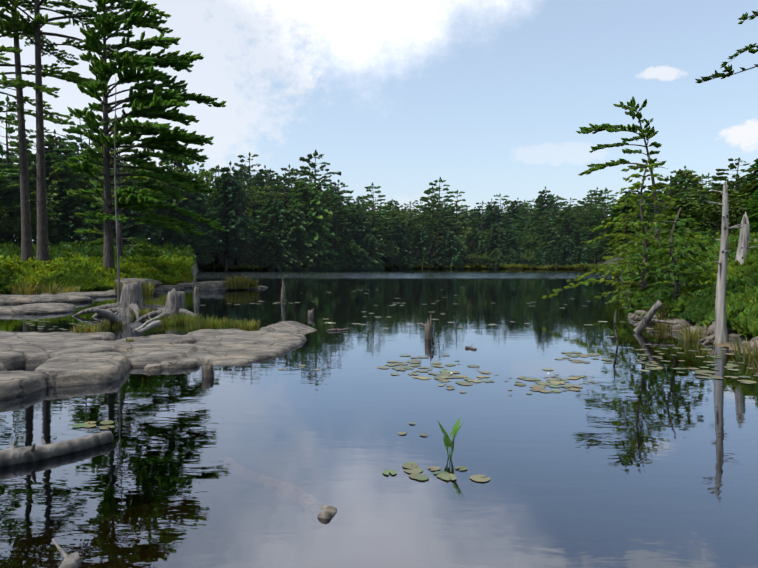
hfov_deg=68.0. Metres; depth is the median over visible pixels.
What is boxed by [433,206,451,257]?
forest tree
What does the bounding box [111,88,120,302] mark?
dead sapling
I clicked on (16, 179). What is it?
forest tree
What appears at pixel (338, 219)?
forest tree
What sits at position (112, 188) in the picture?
forest tree
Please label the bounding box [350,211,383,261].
forest tree
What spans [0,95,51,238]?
forest tree
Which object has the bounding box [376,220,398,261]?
forest tree
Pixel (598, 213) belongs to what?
forest tree
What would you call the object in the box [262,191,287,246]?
forest tree
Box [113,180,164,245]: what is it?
forest tree
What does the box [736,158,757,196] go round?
slope tree
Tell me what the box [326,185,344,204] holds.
forest tree
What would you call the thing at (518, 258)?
forest tree
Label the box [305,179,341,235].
forest tree
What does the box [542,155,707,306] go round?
young cedar
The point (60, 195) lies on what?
forest tree
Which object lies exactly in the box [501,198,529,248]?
forest tree
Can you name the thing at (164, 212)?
forest tree
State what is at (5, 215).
forest tree
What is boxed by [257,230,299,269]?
forest tree
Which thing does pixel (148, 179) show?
forest tree
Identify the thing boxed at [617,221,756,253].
brush
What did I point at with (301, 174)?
forest tree
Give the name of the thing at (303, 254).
forest tree
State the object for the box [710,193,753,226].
slope tree
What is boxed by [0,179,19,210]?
forest tree
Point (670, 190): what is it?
slope tree
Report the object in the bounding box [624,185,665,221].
slope tree
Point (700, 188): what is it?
slope tree
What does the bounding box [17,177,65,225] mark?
forest tree
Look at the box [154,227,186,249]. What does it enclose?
forest tree
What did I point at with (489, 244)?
forest tree
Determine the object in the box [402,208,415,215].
forest tree
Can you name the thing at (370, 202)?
forest tree
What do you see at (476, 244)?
forest tree
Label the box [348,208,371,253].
forest tree
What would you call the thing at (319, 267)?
forest tree
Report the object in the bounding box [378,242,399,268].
forest tree
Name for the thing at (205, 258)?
forest tree
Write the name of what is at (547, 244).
forest tree
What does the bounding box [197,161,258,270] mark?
forest tree
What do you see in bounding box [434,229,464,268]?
forest tree
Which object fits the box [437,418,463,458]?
arrowhead plant
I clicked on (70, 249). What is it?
brush
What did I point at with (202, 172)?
forest tree
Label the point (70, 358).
granite outcrop
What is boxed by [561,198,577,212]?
forest tree
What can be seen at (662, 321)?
drift log
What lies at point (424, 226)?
forest tree
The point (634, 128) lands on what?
leaning white pine
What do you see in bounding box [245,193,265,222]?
forest tree
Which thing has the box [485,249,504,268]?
forest tree
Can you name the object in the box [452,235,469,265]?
forest tree
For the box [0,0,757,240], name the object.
sky
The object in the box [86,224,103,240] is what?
forest tree
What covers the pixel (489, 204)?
forest tree
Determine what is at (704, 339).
snag root
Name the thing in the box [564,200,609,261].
forest tree
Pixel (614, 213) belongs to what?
slope tree
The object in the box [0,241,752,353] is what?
terrain ground
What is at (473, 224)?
forest tree
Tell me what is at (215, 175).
forest tree
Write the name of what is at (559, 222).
forest tree
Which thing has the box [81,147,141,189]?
forest tree
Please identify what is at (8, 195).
forest tree
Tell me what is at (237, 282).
grasses
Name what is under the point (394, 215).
forest tree
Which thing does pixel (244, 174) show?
forest tree
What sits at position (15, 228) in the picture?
forest tree
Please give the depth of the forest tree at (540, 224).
148.94 m
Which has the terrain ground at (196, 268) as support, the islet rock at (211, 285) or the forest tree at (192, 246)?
the forest tree at (192, 246)
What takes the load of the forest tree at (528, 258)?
on the terrain ground at (196, 268)
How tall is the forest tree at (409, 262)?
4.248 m
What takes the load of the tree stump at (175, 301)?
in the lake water
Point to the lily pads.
(417, 474)
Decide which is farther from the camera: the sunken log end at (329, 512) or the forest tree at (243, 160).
the forest tree at (243, 160)
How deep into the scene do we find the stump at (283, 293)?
23.36 m
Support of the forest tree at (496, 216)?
on the terrain ground at (196, 268)
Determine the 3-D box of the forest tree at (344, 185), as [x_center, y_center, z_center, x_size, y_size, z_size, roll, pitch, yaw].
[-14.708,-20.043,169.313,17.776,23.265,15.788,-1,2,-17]
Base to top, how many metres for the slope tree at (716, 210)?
4.185 m
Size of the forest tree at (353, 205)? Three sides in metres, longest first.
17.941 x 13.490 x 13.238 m
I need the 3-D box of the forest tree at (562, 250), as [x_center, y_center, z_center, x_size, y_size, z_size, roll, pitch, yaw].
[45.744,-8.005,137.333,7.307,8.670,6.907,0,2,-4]
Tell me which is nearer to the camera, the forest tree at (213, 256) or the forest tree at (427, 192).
the forest tree at (213, 256)
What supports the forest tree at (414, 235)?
on the terrain ground at (196, 268)
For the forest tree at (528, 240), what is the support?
on the terrain ground at (196, 268)
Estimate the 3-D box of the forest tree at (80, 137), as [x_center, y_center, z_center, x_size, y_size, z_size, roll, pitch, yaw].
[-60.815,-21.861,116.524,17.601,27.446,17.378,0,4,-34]
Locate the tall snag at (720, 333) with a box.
[707,180,744,342]
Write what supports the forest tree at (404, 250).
on the terrain ground at (196, 268)
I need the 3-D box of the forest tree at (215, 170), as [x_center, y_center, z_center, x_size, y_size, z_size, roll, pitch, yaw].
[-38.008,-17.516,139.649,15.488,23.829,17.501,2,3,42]
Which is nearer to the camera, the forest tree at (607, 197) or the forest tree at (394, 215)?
the forest tree at (607, 197)
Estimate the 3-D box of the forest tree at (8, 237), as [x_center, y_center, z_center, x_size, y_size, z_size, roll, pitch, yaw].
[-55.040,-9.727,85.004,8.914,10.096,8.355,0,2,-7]
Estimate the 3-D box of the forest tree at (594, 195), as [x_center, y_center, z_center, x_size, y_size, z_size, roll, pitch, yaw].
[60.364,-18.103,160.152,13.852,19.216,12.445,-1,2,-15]
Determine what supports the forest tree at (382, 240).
on the terrain ground at (196, 268)
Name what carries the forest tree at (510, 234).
on the terrain ground at (196, 268)
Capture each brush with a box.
[0,238,196,263]
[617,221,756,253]
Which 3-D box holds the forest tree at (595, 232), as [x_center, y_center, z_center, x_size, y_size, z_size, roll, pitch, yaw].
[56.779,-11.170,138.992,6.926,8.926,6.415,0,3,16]
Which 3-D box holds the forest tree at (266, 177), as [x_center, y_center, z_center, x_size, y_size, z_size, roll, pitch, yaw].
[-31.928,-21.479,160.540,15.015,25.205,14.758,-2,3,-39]
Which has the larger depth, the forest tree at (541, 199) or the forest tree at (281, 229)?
the forest tree at (541, 199)
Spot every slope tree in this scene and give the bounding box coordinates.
[592,196,645,249]
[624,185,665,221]
[625,175,708,219]
[649,195,718,239]
[650,166,707,221]
[682,180,722,205]
[685,193,720,235]
[690,196,746,237]
[698,157,757,201]
[701,189,743,228]
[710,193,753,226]
[729,179,757,231]
[734,188,757,232]
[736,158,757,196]
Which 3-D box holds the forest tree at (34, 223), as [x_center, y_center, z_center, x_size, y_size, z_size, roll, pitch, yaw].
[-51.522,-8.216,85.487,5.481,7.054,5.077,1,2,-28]
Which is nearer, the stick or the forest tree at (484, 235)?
the stick
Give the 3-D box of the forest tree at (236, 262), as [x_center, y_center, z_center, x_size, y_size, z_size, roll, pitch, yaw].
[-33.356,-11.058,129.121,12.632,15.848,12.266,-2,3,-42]
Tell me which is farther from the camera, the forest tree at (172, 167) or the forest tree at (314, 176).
the forest tree at (314, 176)
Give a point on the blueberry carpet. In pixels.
(91, 269)
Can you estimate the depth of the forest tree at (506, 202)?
176.19 m
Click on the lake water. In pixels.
(624, 461)
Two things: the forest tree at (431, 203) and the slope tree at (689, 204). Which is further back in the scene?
the forest tree at (431, 203)
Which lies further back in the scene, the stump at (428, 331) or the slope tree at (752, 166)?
the slope tree at (752, 166)
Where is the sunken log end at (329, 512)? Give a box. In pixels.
[317,505,336,518]
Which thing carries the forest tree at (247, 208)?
on the terrain ground at (196, 268)
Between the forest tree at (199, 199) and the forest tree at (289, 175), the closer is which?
the forest tree at (199, 199)
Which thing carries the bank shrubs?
on the terrain ground at (196, 268)
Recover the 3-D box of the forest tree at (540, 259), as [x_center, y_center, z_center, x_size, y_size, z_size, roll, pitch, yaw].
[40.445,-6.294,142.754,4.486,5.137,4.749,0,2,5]
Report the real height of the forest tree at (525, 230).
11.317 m
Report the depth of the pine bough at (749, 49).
9.52 m
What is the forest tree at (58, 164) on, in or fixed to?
on the terrain ground at (196, 268)
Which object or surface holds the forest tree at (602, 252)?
on the terrain ground at (196, 268)
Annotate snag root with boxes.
[699,335,710,341]
[702,334,714,343]
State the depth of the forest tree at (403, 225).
156.42 m
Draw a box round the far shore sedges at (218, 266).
[199,263,589,269]
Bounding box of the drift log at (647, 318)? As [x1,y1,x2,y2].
[633,300,662,332]
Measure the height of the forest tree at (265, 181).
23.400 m
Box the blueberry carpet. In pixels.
[0,253,193,294]
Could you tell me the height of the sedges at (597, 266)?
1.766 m
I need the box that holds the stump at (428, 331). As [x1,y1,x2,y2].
[424,316,431,339]
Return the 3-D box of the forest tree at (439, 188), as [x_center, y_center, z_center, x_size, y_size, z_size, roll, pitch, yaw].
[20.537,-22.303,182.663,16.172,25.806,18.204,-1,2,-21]
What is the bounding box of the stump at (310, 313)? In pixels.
[308,309,313,316]
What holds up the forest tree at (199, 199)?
on the terrain ground at (196, 268)
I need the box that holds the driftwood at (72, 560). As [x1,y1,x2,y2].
[52,538,80,567]
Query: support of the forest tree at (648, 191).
on the terrain ground at (196, 268)
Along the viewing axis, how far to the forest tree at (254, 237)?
127.46 m
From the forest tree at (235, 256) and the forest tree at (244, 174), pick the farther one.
the forest tree at (244, 174)
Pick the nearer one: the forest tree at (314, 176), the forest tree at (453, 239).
the forest tree at (453, 239)
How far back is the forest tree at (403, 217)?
159.55 m
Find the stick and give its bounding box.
[614,310,618,344]
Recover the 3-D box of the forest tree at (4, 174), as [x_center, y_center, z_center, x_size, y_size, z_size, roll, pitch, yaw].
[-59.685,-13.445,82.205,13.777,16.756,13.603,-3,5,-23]
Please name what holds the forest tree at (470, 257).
on the terrain ground at (196, 268)
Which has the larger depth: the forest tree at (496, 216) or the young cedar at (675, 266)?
the forest tree at (496, 216)
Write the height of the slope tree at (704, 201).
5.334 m
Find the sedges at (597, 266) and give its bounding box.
[590,263,620,276]
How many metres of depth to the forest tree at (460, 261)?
151.55 m
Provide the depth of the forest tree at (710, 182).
123.43 m
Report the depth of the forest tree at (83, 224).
89.24 m
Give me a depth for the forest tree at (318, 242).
133.98 m
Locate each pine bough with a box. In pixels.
[695,64,757,82]
[720,43,757,67]
[738,10,757,23]
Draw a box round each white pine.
[0,0,110,126]
[0,0,114,260]
[0,0,172,261]
[62,0,226,275]
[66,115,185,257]
[576,97,674,240]
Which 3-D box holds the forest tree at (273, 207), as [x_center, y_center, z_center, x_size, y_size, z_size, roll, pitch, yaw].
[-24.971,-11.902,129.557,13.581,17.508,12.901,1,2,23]
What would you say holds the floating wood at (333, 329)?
on the lake water
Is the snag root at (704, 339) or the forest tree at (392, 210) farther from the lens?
the forest tree at (392, 210)
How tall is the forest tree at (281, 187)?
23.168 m
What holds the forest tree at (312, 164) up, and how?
on the terrain ground at (196, 268)
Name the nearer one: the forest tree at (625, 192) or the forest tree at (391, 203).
the forest tree at (625, 192)
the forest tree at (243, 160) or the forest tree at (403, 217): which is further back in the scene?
the forest tree at (243, 160)
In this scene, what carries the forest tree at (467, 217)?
on the terrain ground at (196, 268)
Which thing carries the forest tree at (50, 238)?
on the terrain ground at (196, 268)
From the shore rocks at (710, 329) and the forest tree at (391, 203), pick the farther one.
the forest tree at (391, 203)
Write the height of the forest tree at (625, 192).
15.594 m
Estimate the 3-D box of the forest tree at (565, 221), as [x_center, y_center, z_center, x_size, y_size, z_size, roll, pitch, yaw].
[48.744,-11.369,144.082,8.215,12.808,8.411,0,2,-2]
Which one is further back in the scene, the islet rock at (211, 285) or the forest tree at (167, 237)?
the forest tree at (167, 237)
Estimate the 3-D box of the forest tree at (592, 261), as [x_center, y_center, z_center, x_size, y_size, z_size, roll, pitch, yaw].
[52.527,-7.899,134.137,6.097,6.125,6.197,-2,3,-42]
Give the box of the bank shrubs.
[621,228,757,337]
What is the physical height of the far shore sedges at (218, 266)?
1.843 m
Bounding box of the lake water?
[0,269,757,567]
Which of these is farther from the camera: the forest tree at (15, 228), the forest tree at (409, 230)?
the forest tree at (409, 230)
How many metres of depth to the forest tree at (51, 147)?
94.48 m
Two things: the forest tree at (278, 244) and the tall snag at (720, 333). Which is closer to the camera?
the tall snag at (720, 333)
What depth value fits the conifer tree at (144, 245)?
62.64 m
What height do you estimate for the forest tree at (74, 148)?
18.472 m
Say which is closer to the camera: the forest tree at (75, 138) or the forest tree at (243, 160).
the forest tree at (75, 138)
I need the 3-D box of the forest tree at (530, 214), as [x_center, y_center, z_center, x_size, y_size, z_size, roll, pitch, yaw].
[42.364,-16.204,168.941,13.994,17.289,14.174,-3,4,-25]
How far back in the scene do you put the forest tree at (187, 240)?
110.59 m
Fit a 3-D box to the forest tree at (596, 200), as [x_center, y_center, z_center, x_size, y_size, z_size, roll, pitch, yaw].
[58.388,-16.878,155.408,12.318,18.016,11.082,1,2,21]
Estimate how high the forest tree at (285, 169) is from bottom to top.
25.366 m
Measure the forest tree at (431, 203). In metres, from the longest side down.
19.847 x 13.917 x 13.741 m
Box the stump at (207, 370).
[202,359,213,377]
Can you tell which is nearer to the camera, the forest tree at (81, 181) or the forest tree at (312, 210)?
the forest tree at (81, 181)
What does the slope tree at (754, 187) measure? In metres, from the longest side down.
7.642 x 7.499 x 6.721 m
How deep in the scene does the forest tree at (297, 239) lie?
129.71 m
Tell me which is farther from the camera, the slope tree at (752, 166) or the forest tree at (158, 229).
the forest tree at (158, 229)
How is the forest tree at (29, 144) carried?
on the terrain ground at (196, 268)
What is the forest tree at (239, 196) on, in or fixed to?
on the terrain ground at (196, 268)
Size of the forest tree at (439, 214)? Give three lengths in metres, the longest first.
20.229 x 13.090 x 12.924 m
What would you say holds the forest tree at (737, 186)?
on the terrain ground at (196, 268)
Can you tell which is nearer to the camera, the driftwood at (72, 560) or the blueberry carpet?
the driftwood at (72, 560)
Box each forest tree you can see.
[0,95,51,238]
[0,127,92,198]
[0,154,14,181]
[0,168,47,241]
[0,169,19,207]
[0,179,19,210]
[0,190,36,244]
[0,209,9,232]
[0,209,20,241]
[8,141,32,156]
[8,174,35,234]
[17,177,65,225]
[19,206,59,235]
[31,129,87,227]
[32,177,93,242]
[46,166,98,237]
[47,139,134,235]
[47,145,114,204]
[48,224,68,245]
[51,124,101,180]
[51,196,96,247]
[53,113,102,162]
[74,158,122,225]
[79,179,113,230]
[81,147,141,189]
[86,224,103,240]
[98,181,139,225]
[112,200,154,244]
[113,158,172,237]
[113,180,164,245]
[143,160,185,202]
[147,226,163,241]
[148,183,181,244]
[153,184,209,252]
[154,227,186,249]
[159,143,188,175]
[174,159,215,207]
[178,191,221,253]
[178,217,198,249]
[195,244,214,270]
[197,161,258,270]
[204,165,232,195]
[205,165,243,260]
[210,235,229,269]
[211,205,259,266]
[214,175,250,225]
[219,250,238,266]
[232,192,267,250]
[233,164,256,189]
[234,152,267,185]
[235,209,272,263]
[238,180,262,198]
[243,184,279,228]
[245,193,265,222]
[245,195,297,266]
[247,168,290,203]
[251,166,281,193]
[256,172,325,228]
[257,210,295,244]
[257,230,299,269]
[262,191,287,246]
[272,194,306,226]
[274,164,299,208]
[274,248,297,269]
[279,169,321,205]
[280,205,324,269]
[286,173,332,207]
[286,177,341,255]
[290,150,358,219]
[297,246,309,266]
[302,229,330,269]
[304,167,321,190]
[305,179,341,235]
[309,247,332,269]
[317,190,361,242]
[323,199,358,231]
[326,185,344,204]
[327,179,356,208]
[336,234,364,268]
[338,240,362,265]
[341,200,369,232]
[345,182,402,255]
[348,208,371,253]
[349,250,374,268]
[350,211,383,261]
[356,198,376,218]
[361,233,384,268]
[366,202,388,226]
[367,215,385,234]
[369,204,396,222]
[369,256,383,268]
[371,226,398,261]
[373,208,407,262]
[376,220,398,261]
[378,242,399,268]
[380,233,415,268]
[386,247,404,268]
[387,199,402,213]
[387,210,406,234]
[388,201,437,240]
[388,218,415,256]
[390,205,411,220]
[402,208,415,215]
[402,254,414,268]
[407,213,440,236]
[407,224,426,256]
[407,225,435,265]
[413,200,422,214]
[414,249,431,267]
[416,186,469,230]
[418,195,461,242]
[418,196,442,233]
[418,219,460,249]
[418,234,448,268]
[422,177,466,220]
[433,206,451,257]
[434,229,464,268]
[436,189,480,237]
[440,224,473,249]
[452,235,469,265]
[453,258,465,268]
[457,211,472,254]
[459,224,482,244]
[463,228,486,265]
[464,201,503,237]
[464,252,476,268]
[470,209,489,230]
[471,244,488,264]
[475,253,491,265]
[478,203,505,247]
[480,221,508,264]
[481,229,501,249]
[485,199,496,218]
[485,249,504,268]
[492,194,510,220]
[496,224,516,252]
[497,216,515,246]
[497,228,529,262]
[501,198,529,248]
[501,202,533,229]
[502,247,515,264]
[506,202,546,252]
[513,252,526,264]
[517,223,538,249]
[517,232,539,263]
[520,250,536,262]
[525,210,560,244]
[527,186,560,247]
[529,226,559,262]
[529,249,545,268]
[544,195,569,220]
[544,245,557,264]
[549,234,576,268]
[550,212,579,244]
[554,215,582,254]
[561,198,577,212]
[563,227,593,263]
[564,194,606,261]
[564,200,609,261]
[570,245,589,264]
[573,188,617,239]
[578,191,609,226]
[579,187,612,207]
[582,195,617,230]
[583,240,604,263]
[586,240,604,262]
[589,233,614,261]
[594,227,610,235]
[622,189,636,195]
[643,188,660,206]
[687,174,727,193]
[697,173,720,187]
[728,183,744,191]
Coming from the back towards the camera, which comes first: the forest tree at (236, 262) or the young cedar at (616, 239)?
the forest tree at (236, 262)
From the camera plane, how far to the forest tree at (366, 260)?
142.53 m
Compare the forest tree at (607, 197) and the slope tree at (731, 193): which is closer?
the slope tree at (731, 193)
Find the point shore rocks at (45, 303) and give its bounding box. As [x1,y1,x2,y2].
[0,278,193,313]
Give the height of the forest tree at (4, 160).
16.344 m
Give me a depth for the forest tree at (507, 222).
161.93 m
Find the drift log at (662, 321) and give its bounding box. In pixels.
[651,318,677,324]
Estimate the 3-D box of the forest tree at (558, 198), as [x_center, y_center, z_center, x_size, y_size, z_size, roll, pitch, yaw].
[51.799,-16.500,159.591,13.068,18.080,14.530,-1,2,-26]
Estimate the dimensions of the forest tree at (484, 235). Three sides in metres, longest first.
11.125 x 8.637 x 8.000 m
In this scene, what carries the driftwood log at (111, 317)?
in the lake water
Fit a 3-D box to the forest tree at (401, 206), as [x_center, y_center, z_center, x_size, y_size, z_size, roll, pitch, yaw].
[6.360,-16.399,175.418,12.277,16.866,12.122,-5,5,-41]
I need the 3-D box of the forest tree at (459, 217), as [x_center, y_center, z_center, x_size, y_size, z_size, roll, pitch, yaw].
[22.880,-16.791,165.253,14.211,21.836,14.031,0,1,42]
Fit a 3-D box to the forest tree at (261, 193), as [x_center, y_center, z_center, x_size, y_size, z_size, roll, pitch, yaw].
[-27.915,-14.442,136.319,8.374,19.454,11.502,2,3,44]
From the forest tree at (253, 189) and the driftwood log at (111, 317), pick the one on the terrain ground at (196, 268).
the forest tree at (253, 189)
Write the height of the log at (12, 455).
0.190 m
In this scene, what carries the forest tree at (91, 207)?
on the terrain ground at (196, 268)
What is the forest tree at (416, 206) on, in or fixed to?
on the terrain ground at (196, 268)
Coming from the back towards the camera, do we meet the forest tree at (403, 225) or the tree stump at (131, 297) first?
the forest tree at (403, 225)
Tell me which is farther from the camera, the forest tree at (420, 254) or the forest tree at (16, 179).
the forest tree at (420, 254)
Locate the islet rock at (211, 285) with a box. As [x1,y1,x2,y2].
[193,281,267,289]
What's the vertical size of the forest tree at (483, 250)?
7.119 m
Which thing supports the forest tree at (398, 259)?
on the terrain ground at (196, 268)
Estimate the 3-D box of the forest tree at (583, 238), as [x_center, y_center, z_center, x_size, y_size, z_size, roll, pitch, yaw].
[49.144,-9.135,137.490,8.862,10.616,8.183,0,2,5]
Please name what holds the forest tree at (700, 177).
on the terrain ground at (196, 268)
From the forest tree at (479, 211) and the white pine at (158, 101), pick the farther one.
the forest tree at (479, 211)
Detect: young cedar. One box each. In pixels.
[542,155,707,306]
[606,218,636,262]
[624,208,717,319]
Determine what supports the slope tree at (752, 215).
on the terrain ground at (196, 268)
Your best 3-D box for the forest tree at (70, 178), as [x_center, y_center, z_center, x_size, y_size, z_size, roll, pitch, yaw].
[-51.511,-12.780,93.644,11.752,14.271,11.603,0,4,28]
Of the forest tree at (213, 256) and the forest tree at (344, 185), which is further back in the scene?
the forest tree at (344, 185)
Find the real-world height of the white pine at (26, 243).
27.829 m
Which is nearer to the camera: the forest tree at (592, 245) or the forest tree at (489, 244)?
the forest tree at (592, 245)
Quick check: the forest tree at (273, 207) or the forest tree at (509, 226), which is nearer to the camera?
the forest tree at (273, 207)
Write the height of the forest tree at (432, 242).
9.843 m
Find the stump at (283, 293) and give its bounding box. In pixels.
[281,281,285,301]
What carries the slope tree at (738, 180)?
on the terrain ground at (196, 268)
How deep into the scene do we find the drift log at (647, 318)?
12.99 m
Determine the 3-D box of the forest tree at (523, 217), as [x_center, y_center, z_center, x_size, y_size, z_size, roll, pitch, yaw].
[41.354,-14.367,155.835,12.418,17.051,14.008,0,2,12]
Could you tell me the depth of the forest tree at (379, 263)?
145.83 m
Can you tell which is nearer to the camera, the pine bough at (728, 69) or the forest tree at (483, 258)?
the pine bough at (728, 69)
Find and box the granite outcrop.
[0,321,316,399]
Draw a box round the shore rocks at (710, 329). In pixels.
[628,262,757,350]
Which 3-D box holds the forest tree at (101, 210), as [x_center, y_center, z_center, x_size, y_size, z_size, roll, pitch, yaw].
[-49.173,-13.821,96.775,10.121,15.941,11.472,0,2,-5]
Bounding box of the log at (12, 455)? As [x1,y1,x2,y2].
[0,431,112,466]
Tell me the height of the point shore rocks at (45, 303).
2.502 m
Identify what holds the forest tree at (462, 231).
on the terrain ground at (196, 268)
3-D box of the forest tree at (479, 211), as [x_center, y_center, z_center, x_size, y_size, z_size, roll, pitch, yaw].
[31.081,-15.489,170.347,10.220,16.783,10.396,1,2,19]
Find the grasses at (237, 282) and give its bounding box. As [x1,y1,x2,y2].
[7,274,757,372]
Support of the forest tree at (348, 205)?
on the terrain ground at (196, 268)
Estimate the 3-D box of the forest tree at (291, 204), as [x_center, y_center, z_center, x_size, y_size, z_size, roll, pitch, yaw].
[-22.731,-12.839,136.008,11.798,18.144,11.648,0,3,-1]
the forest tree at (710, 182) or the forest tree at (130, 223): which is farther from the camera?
the forest tree at (710, 182)
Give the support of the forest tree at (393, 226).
on the terrain ground at (196, 268)
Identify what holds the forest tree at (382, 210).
on the terrain ground at (196, 268)
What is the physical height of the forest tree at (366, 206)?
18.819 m
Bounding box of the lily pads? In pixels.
[26,274,757,481]
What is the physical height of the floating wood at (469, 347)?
0.122 m
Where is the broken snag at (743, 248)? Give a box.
[735,211,757,263]
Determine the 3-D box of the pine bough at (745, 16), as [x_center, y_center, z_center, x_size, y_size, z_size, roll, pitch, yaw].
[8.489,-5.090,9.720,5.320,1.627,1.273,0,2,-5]
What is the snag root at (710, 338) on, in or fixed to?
attached to the tall snag at (720, 333)
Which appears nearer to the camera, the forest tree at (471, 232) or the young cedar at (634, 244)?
the young cedar at (634, 244)
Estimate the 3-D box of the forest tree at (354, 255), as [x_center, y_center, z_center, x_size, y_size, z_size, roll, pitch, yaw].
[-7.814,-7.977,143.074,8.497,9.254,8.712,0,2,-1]
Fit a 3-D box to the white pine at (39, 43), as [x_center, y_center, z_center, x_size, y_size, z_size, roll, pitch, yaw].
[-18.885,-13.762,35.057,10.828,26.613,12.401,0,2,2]
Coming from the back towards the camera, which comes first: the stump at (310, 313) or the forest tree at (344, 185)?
the forest tree at (344, 185)
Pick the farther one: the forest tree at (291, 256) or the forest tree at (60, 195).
the forest tree at (291, 256)
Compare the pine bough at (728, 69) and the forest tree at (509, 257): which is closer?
the pine bough at (728, 69)
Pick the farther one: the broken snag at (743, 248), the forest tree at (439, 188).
the forest tree at (439, 188)
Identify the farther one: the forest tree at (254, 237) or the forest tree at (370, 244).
the forest tree at (370, 244)
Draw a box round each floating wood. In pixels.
[327,326,349,330]
[465,343,476,349]
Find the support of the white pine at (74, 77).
on the terrain ground at (196, 268)
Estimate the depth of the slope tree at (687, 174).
86.98 m
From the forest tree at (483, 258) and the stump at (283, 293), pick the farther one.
the forest tree at (483, 258)
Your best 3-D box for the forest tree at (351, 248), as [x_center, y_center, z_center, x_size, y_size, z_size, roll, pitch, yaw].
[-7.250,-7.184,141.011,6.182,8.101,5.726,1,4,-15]
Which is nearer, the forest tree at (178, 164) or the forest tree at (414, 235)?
the forest tree at (178, 164)
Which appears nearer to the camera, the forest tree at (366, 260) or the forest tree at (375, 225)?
the forest tree at (366, 260)
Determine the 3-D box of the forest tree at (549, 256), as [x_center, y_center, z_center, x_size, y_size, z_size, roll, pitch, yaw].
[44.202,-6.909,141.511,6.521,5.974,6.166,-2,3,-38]
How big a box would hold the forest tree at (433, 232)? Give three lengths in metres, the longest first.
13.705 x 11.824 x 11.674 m
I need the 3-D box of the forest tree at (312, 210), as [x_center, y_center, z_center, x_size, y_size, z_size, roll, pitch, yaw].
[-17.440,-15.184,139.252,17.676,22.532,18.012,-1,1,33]
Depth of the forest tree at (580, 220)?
137.81 m
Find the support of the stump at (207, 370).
in the lake water

